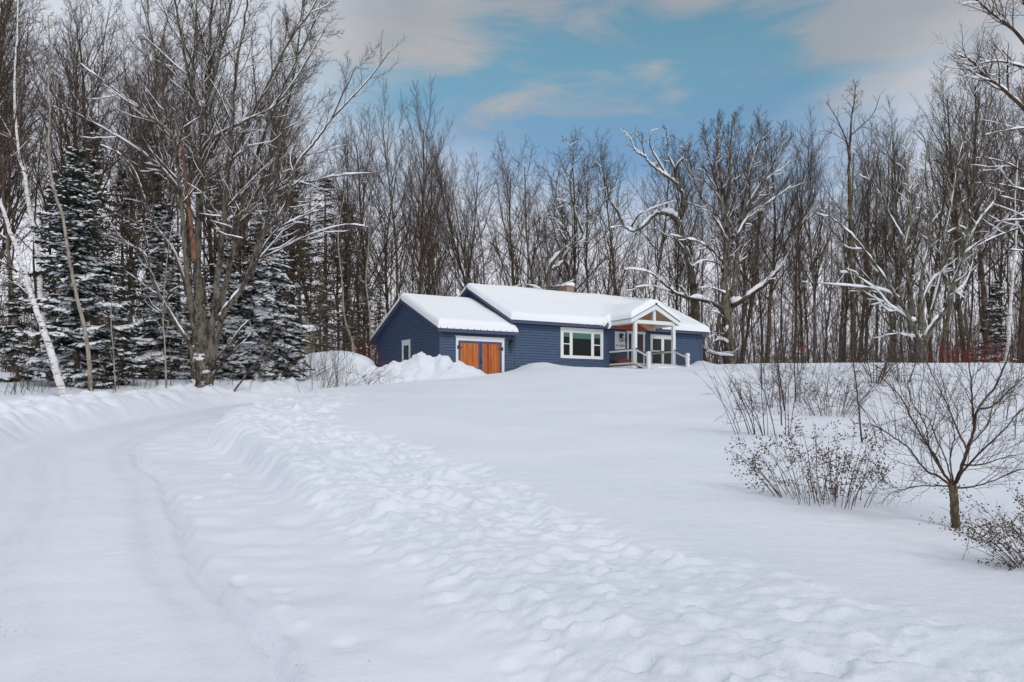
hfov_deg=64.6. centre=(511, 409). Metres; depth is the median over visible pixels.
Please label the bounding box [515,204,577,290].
bare tree
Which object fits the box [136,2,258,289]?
bare tree
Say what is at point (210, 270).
spruce tree
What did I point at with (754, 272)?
bare tree
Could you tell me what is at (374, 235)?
bare tree
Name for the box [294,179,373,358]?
hemlock tree
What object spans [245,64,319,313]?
bare tree
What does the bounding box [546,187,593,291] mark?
bare tree
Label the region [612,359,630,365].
porch bench
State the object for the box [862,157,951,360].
bare tree
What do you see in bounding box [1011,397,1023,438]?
sapling
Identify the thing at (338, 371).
brush
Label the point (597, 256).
bare tree
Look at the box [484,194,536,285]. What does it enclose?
bare tree
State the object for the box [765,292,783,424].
sapling
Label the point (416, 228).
bare tree
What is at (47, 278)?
spruce tree
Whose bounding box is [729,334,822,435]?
shrub
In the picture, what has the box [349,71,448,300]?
bare tree
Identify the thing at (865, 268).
bare tree
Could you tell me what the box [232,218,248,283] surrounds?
hemlock tree
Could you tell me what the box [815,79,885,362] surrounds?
bare tree
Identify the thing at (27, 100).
bare tree
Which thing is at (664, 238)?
bare tree
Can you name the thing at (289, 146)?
bare tree
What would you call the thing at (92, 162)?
spruce tree
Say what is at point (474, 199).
bare tree
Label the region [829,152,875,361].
bare tree
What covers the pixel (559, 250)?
bare tree
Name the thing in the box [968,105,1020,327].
bare tree
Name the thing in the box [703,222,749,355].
bare tree
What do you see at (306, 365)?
brush
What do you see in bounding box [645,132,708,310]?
bare tree
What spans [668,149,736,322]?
bare tree
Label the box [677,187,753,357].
bare tree
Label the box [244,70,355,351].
bare tree
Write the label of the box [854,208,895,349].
bare tree
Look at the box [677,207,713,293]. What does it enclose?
bare tree
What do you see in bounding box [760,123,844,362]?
bare tree
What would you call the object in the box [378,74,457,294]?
bare tree
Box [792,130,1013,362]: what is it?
apple tree
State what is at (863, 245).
bare tree
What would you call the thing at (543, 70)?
sky
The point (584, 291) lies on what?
woods
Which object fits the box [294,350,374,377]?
snow mound
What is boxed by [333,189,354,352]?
birch tree
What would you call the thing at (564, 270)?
bare tree
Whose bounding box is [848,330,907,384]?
shrub
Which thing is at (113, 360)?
sapling
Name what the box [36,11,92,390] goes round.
birch tree
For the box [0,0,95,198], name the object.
bare tree
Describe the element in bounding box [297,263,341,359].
hemlock tree
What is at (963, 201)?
bare tree
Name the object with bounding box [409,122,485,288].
bare tree
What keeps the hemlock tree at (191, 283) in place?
on the ground
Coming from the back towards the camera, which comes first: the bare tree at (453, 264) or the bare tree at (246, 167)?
the bare tree at (453, 264)
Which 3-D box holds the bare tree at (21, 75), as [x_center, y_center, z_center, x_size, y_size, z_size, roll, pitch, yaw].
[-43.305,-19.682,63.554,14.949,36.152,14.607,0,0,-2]
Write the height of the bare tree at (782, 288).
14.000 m
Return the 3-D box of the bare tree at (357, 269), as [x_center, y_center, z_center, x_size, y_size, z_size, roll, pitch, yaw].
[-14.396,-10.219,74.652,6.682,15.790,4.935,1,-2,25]
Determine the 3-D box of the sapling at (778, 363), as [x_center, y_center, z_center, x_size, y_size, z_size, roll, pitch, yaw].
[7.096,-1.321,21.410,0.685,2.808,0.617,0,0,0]
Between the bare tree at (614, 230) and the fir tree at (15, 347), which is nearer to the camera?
the fir tree at (15, 347)
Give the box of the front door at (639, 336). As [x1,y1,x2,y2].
[637,334,642,362]
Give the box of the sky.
[0,0,1023,372]
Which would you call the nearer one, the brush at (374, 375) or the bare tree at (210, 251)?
the brush at (374, 375)
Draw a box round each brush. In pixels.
[259,338,300,378]
[283,346,342,379]
[309,339,383,387]
[345,351,402,385]
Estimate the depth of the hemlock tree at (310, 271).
53.93 m
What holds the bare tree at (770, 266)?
on the ground
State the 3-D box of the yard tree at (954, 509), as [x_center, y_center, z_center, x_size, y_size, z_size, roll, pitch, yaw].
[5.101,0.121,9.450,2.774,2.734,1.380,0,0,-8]
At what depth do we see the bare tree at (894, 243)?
84.85 m
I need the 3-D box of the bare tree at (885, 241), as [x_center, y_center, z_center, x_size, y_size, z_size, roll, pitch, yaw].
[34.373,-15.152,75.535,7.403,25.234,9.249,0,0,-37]
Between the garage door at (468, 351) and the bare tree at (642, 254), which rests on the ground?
the bare tree at (642, 254)
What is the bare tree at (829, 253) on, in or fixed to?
on the ground
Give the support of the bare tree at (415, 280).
on the ground
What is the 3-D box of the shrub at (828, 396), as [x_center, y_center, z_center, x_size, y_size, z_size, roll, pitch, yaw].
[7.882,-0.790,20.504,3.921,2.306,3.338,0,0,0]
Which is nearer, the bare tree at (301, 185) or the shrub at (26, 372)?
the shrub at (26, 372)
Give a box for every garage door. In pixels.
[457,341,479,368]
[480,342,502,373]
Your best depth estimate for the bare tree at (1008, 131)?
94.97 m
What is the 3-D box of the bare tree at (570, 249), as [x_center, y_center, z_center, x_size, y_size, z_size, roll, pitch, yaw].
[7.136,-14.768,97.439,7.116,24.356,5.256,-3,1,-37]
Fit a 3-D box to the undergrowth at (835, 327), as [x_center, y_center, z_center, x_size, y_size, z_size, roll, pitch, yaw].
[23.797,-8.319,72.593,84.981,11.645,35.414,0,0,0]
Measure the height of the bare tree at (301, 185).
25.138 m
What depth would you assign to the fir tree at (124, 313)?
33.38 m
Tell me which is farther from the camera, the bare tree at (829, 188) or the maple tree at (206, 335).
the bare tree at (829, 188)
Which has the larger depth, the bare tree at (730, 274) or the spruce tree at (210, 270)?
the bare tree at (730, 274)
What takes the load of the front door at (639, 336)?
in the ranch house
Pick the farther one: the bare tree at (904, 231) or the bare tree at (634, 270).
the bare tree at (904, 231)
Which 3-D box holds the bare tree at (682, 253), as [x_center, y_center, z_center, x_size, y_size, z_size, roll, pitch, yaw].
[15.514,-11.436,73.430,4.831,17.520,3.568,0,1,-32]
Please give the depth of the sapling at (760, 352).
27.99 m
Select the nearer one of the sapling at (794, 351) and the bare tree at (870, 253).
the sapling at (794, 351)
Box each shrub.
[0,374,31,394]
[3,345,52,388]
[7,356,64,394]
[61,346,120,390]
[79,356,124,391]
[99,342,159,388]
[128,349,182,385]
[141,346,193,384]
[216,351,263,386]
[339,332,377,365]
[686,333,770,435]
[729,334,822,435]
[731,326,850,402]
[752,337,913,416]
[830,452,934,487]
[833,355,970,444]
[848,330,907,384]
[872,339,973,400]
[879,329,929,382]
[905,354,1023,424]
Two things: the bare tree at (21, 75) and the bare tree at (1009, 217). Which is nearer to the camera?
the bare tree at (21, 75)
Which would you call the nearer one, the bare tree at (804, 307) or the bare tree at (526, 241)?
the bare tree at (526, 241)
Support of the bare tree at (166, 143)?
on the ground
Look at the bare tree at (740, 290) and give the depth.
80.01 m
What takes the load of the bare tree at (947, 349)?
on the ground
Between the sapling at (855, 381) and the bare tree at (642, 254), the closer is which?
the sapling at (855, 381)
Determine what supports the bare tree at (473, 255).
on the ground
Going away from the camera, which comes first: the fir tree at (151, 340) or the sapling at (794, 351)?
the sapling at (794, 351)
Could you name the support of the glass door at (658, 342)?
in the ranch house
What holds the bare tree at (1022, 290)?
on the ground
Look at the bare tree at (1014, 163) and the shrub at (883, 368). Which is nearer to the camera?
the shrub at (883, 368)
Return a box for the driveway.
[0,403,597,681]
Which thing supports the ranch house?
on the ground
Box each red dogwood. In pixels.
[370,345,421,365]
[913,334,1019,362]
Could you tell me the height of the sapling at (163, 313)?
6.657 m
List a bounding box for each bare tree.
[0,0,49,189]
[0,0,53,209]
[0,0,60,262]
[0,0,65,270]
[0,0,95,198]
[0,0,220,358]
[0,1,64,240]
[0,2,44,371]
[0,16,225,331]
[0,29,63,356]
[0,38,78,347]
[0,82,42,184]
[4,0,155,277]
[4,25,104,343]
[42,28,200,329]
[52,52,136,322]
[79,37,228,236]
[82,45,180,372]
[93,0,233,371]
[100,50,243,349]
[125,61,218,369]
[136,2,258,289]
[148,93,246,306]
[176,44,299,299]
[187,77,257,239]
[191,79,321,297]
[202,15,330,301]
[212,74,340,232]
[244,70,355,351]
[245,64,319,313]
[251,124,327,271]
[283,136,378,349]
[286,130,323,304]
[308,134,427,313]
[312,139,411,353]
[317,102,376,347]
[319,104,425,355]
[327,222,377,336]
[338,150,413,316]
[339,161,398,354]
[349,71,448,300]
[367,177,415,308]
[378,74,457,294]
[378,169,418,297]
[383,143,480,294]
[393,184,448,295]
[394,144,447,292]
[400,131,478,295]
[405,168,461,294]
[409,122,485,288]
[418,219,460,295]
[425,162,460,295]
[430,149,504,295]
[430,202,469,296]
[433,144,517,282]
[443,132,590,287]
[444,182,494,290]
[445,158,524,283]
[459,215,487,283]
[477,133,554,287]
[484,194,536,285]
[487,234,507,284]
[493,174,551,286]
[511,156,645,292]
[512,218,539,287]
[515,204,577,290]
[521,183,580,290]
[527,126,661,292]
[527,190,599,290]
[529,257,552,287]
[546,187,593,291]
[550,187,599,289]
[551,242,578,289]
[568,154,644,293]
[574,132,647,295]
[577,202,615,292]
[597,183,667,296]
[603,223,643,296]
[609,135,722,299]
[619,185,671,296]
[619,233,652,298]
[620,201,672,298]
[636,173,689,305]
[642,131,721,317]
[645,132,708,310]
[655,193,705,308]
[662,168,720,323]
[667,120,829,363]
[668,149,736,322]
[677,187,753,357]
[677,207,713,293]
[699,115,820,363]
[703,104,825,362]
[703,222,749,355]
[704,170,757,293]
[719,150,790,360]
[729,182,772,362]
[729,205,773,362]
[736,174,802,362]
[740,208,801,300]
[750,174,807,356]
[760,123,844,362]
[761,233,807,350]
[765,171,857,358]
[772,235,810,354]
[774,103,845,362]
[776,191,828,360]
[802,163,870,358]
[806,174,847,362]
[808,183,900,362]
[810,117,915,362]
[813,157,893,360]
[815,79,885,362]
[818,117,940,350]
[822,141,908,359]
[828,100,902,359]
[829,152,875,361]
[839,144,934,347]
[839,168,895,358]
[852,95,946,358]
[852,132,922,359]
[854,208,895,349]
[861,119,1005,361]
[861,223,927,359]
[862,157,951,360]
[862,218,913,359]
[866,128,934,362]
[887,156,959,362]
[888,117,1005,362]
[899,124,996,362]
[905,53,1022,362]
[908,26,1023,361]
[918,59,1023,362]
[922,124,980,362]
[932,82,1013,362]
[934,0,1023,271]
[945,127,1001,323]
[953,91,1022,334]
[958,143,996,361]
[960,54,1023,243]
[961,58,1023,255]
[961,130,1023,310]
[962,100,1020,348]
[968,85,1023,362]
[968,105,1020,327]
[977,67,1023,362]
[980,86,1023,361]
[984,53,1023,254]
[989,131,1023,222]
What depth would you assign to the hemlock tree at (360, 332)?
61.93 m
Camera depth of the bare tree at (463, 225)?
98.97 m
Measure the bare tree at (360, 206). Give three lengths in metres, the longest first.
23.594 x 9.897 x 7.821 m
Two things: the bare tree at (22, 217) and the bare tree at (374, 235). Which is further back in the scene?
the bare tree at (374, 235)
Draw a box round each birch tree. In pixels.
[0,0,45,378]
[0,65,67,395]
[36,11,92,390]
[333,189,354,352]
[360,200,371,359]
[1004,160,1020,362]
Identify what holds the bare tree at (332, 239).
on the ground
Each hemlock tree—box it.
[0,263,32,371]
[172,225,215,371]
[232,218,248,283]
[276,239,296,362]
[278,218,324,364]
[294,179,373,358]
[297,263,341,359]
[313,205,376,354]
[337,292,360,352]
[345,253,380,365]
[371,273,389,359]
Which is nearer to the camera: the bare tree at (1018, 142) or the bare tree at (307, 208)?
the bare tree at (307, 208)
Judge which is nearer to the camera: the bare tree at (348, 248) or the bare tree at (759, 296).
the bare tree at (348, 248)
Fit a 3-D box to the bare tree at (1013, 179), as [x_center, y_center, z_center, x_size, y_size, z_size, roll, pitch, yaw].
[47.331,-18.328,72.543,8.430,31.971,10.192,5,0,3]
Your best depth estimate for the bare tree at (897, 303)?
87.87 m
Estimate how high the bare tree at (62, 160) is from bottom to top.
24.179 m
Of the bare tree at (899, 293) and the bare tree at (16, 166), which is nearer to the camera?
the bare tree at (16, 166)
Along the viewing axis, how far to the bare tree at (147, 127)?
53.26 m
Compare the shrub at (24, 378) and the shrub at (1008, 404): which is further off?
the shrub at (24, 378)
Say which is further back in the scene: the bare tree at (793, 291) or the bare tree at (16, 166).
the bare tree at (793, 291)
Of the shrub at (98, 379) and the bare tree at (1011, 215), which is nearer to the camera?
the shrub at (98, 379)
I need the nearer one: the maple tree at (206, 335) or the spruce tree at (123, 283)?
the maple tree at (206, 335)
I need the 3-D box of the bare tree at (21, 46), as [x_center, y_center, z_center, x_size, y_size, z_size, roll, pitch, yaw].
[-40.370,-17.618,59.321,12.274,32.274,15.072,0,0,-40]
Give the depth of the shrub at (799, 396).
23.87 m
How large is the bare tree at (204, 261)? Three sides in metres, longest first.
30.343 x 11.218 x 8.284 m
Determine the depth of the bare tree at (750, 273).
84.89 m
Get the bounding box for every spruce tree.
[19,185,68,348]
[36,120,134,358]
[99,167,145,371]
[121,134,193,356]
[177,170,236,367]
[279,153,317,334]
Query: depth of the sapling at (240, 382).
34.48 m
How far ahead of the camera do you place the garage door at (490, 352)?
46.55 m
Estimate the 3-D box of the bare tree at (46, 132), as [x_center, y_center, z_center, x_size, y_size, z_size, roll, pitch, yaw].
[-36.122,-16.046,64.408,7.721,28.529,9.088,0,0,-26]
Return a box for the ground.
[0,361,1023,681]
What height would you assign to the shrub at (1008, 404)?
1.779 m
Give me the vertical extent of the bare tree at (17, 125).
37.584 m
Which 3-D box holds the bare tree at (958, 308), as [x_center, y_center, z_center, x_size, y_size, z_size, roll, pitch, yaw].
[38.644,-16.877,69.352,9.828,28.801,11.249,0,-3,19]
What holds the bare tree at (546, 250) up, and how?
on the ground
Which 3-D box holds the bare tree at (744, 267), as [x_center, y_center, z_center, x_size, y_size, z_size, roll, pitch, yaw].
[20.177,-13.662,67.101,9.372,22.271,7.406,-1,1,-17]
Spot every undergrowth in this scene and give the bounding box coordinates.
[0,242,357,391]
[328,236,1023,366]
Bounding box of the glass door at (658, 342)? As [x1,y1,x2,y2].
[650,334,670,363]
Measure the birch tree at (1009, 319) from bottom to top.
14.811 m
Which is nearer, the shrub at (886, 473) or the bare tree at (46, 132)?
the shrub at (886, 473)
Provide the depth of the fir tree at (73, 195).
32.08 m
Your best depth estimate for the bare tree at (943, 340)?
64.06 m
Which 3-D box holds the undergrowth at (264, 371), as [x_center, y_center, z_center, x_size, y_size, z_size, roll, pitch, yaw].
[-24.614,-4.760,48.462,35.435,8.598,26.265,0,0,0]
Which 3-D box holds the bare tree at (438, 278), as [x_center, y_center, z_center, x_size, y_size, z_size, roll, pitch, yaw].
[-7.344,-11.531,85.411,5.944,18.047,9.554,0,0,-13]
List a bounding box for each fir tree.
[0,281,42,382]
[10,146,139,388]
[99,301,149,384]
[116,201,196,378]
[191,236,251,379]
[218,214,314,380]
[971,280,1017,362]
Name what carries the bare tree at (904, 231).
on the ground
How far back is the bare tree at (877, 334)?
84.69 m
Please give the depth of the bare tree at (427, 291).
88.79 m
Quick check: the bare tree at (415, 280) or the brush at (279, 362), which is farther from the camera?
the bare tree at (415, 280)
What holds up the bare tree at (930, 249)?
on the ground
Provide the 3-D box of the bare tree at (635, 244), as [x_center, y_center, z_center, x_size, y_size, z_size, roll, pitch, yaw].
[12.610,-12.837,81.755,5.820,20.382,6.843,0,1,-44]
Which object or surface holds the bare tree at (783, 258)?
on the ground
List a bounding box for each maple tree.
[30,0,404,387]
[621,105,821,363]
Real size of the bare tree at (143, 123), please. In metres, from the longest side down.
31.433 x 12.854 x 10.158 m
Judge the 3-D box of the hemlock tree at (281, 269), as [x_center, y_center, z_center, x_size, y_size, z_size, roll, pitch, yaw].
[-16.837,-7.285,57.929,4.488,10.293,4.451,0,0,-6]
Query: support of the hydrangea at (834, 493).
on the ground
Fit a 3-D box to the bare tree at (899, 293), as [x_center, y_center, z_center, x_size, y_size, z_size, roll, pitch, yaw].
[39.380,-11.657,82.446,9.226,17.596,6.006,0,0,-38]
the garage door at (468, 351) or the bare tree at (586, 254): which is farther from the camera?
the bare tree at (586, 254)
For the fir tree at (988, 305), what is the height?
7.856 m
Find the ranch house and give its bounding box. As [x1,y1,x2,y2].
[369,282,709,373]
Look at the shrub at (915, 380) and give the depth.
23.90 m
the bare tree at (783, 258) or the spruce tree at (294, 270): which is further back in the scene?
the bare tree at (783, 258)
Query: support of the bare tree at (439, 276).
on the ground
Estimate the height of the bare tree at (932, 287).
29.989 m
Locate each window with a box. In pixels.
[402,339,410,360]
[560,327,603,359]
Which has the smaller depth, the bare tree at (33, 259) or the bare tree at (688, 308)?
the bare tree at (33, 259)
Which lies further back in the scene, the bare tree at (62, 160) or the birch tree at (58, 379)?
the bare tree at (62, 160)
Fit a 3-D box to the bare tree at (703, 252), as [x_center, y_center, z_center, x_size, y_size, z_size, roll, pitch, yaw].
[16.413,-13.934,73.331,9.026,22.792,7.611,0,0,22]
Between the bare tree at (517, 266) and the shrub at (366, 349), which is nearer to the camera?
the shrub at (366, 349)
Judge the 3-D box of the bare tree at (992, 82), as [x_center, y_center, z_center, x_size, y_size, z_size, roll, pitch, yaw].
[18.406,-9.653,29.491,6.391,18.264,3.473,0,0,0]
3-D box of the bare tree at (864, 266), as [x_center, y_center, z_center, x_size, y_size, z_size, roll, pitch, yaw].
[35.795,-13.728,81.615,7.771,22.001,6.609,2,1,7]
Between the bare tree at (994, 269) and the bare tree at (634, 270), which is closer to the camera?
the bare tree at (634, 270)
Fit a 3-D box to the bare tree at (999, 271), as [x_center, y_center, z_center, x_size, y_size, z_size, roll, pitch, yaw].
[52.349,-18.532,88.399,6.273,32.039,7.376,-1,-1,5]
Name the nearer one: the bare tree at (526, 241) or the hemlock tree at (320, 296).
the hemlock tree at (320, 296)
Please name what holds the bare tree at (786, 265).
on the ground
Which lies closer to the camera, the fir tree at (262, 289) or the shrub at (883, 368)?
the shrub at (883, 368)
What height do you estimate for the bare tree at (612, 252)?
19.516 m
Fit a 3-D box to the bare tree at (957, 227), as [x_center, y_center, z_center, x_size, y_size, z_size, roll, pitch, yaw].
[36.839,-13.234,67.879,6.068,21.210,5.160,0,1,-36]
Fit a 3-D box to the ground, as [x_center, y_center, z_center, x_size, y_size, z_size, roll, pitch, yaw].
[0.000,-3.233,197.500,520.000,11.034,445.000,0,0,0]
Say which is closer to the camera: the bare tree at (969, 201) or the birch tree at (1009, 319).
the birch tree at (1009, 319)
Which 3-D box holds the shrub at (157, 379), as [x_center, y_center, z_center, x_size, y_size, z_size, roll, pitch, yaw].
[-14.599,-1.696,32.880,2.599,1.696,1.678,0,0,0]
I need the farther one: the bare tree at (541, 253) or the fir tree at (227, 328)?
the bare tree at (541, 253)
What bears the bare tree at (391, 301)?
on the ground
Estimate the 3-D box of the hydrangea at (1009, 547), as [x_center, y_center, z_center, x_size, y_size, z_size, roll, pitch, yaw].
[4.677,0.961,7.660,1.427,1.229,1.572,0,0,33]
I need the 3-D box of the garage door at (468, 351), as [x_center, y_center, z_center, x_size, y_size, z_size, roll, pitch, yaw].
[-2.447,-2.770,45.822,1.465,2.240,0.072,0,0,-30]
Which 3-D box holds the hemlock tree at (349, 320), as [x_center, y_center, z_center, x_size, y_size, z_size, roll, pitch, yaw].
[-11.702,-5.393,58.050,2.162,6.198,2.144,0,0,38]
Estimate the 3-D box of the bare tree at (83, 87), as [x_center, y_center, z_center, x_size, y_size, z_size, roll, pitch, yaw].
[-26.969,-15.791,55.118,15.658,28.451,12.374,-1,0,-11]
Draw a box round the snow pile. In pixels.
[305,351,486,387]
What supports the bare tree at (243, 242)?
on the ground
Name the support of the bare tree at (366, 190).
on the ground
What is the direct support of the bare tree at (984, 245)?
on the ground
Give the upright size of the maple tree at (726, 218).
20.200 m
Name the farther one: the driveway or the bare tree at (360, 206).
the bare tree at (360, 206)
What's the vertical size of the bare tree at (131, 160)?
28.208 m
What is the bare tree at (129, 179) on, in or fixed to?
on the ground
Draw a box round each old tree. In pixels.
[515,137,601,289]
[592,124,706,360]
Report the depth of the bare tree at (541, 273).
71.70 m
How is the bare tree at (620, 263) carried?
on the ground
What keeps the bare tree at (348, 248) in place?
on the ground
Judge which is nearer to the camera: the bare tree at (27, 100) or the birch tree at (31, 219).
the birch tree at (31, 219)
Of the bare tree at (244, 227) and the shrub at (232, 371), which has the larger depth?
the bare tree at (244, 227)
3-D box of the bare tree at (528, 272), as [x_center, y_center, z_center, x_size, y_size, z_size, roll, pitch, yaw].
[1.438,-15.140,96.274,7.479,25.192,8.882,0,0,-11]
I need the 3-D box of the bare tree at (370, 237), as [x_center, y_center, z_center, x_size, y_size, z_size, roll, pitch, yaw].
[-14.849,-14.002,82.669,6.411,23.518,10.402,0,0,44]
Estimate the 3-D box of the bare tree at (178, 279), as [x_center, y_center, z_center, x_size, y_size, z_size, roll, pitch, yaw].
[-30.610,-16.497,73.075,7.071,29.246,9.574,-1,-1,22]
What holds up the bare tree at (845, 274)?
on the ground
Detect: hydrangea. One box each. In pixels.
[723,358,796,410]
[725,405,901,509]
[919,447,1023,570]
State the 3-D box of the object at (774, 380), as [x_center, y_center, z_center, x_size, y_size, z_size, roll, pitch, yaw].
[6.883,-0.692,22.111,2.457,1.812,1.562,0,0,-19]
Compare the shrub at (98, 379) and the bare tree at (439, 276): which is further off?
the bare tree at (439, 276)
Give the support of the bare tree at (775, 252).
on the ground
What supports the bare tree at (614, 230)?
on the ground
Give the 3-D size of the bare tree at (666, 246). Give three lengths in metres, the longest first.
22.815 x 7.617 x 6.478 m
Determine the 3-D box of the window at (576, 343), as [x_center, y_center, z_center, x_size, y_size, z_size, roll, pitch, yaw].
[4.305,-4.075,49.721,3.230,1.890,0.074,0,0,-30]
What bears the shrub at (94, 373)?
on the ground
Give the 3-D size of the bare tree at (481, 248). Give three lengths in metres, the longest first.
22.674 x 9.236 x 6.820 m
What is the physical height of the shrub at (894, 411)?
1.983 m
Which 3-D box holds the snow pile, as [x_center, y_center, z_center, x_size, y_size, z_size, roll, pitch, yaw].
[-4.600,-1.918,42.600,12.000,2.351,6.000,0,0,-8]
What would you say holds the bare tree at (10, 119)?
on the ground
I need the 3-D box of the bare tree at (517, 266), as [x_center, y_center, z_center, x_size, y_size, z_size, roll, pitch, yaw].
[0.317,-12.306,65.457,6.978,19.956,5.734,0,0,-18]
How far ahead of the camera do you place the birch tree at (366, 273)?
57.96 m
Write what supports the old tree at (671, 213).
on the ground
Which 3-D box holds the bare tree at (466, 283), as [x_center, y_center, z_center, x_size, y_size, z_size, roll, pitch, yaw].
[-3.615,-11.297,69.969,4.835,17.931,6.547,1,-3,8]
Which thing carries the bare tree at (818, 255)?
on the ground
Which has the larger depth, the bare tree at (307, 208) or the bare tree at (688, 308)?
the bare tree at (688, 308)
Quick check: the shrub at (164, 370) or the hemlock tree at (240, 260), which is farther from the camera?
the hemlock tree at (240, 260)
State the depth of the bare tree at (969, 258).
88.14 m
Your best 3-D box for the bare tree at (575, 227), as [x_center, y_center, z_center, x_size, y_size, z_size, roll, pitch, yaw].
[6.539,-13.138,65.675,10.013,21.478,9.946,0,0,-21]
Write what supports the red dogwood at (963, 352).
on the ground
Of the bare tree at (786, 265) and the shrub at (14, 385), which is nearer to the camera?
the shrub at (14, 385)
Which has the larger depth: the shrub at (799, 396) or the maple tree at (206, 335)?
the maple tree at (206, 335)
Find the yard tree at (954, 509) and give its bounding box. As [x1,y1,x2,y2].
[846,308,1023,528]
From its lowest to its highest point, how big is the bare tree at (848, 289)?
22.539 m
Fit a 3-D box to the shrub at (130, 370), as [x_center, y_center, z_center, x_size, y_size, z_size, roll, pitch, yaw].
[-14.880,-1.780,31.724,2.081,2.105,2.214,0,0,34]
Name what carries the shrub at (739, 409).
on the ground
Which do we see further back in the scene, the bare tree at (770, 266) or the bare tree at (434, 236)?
the bare tree at (770, 266)
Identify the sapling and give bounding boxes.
[100,276,119,387]
[152,227,173,387]
[233,310,282,391]
[753,322,769,382]
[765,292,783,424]
[766,312,789,410]
[785,312,803,390]
[837,311,876,440]
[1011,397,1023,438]
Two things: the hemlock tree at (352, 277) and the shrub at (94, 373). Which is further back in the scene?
the hemlock tree at (352, 277)
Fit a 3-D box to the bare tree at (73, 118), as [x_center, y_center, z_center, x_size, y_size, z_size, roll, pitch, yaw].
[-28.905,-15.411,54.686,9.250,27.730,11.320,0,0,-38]
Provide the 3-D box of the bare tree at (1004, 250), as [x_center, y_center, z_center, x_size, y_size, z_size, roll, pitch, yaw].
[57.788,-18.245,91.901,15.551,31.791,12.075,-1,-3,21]
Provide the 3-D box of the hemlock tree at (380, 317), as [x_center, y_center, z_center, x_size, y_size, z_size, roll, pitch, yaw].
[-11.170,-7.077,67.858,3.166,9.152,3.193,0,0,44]
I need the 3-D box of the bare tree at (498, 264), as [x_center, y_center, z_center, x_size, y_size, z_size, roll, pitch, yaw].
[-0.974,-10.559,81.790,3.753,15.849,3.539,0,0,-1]
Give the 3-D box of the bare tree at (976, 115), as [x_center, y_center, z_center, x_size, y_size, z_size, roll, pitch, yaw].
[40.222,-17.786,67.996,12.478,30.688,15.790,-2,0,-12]
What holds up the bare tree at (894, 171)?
on the ground
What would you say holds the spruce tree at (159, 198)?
on the ground
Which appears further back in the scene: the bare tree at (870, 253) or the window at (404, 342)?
the bare tree at (870, 253)
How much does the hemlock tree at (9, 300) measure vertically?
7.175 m
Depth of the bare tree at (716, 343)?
65.43 m
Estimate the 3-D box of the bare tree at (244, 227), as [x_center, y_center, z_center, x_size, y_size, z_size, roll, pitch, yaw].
[-16.851,-13.253,52.845,7.403,24.498,7.522,14,2,5]
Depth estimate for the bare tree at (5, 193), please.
55.16 m
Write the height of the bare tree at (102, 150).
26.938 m
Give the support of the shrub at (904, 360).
on the ground
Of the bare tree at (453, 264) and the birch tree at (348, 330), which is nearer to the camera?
the birch tree at (348, 330)
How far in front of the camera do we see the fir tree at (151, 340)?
38.13 m
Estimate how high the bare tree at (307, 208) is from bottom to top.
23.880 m
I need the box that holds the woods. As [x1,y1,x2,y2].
[0,196,1021,371]
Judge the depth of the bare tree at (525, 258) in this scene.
71.67 m
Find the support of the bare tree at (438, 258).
on the ground
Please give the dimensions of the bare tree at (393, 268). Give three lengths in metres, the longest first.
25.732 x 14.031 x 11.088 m
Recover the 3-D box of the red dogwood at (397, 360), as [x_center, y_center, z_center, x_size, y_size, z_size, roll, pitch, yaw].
[-6.182,-2.794,44.197,3.061,2.589,1.718,0,0,8]
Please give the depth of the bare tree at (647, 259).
72.50 m
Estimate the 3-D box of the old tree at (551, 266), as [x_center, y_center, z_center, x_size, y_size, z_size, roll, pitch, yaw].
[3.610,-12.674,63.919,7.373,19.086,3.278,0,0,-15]

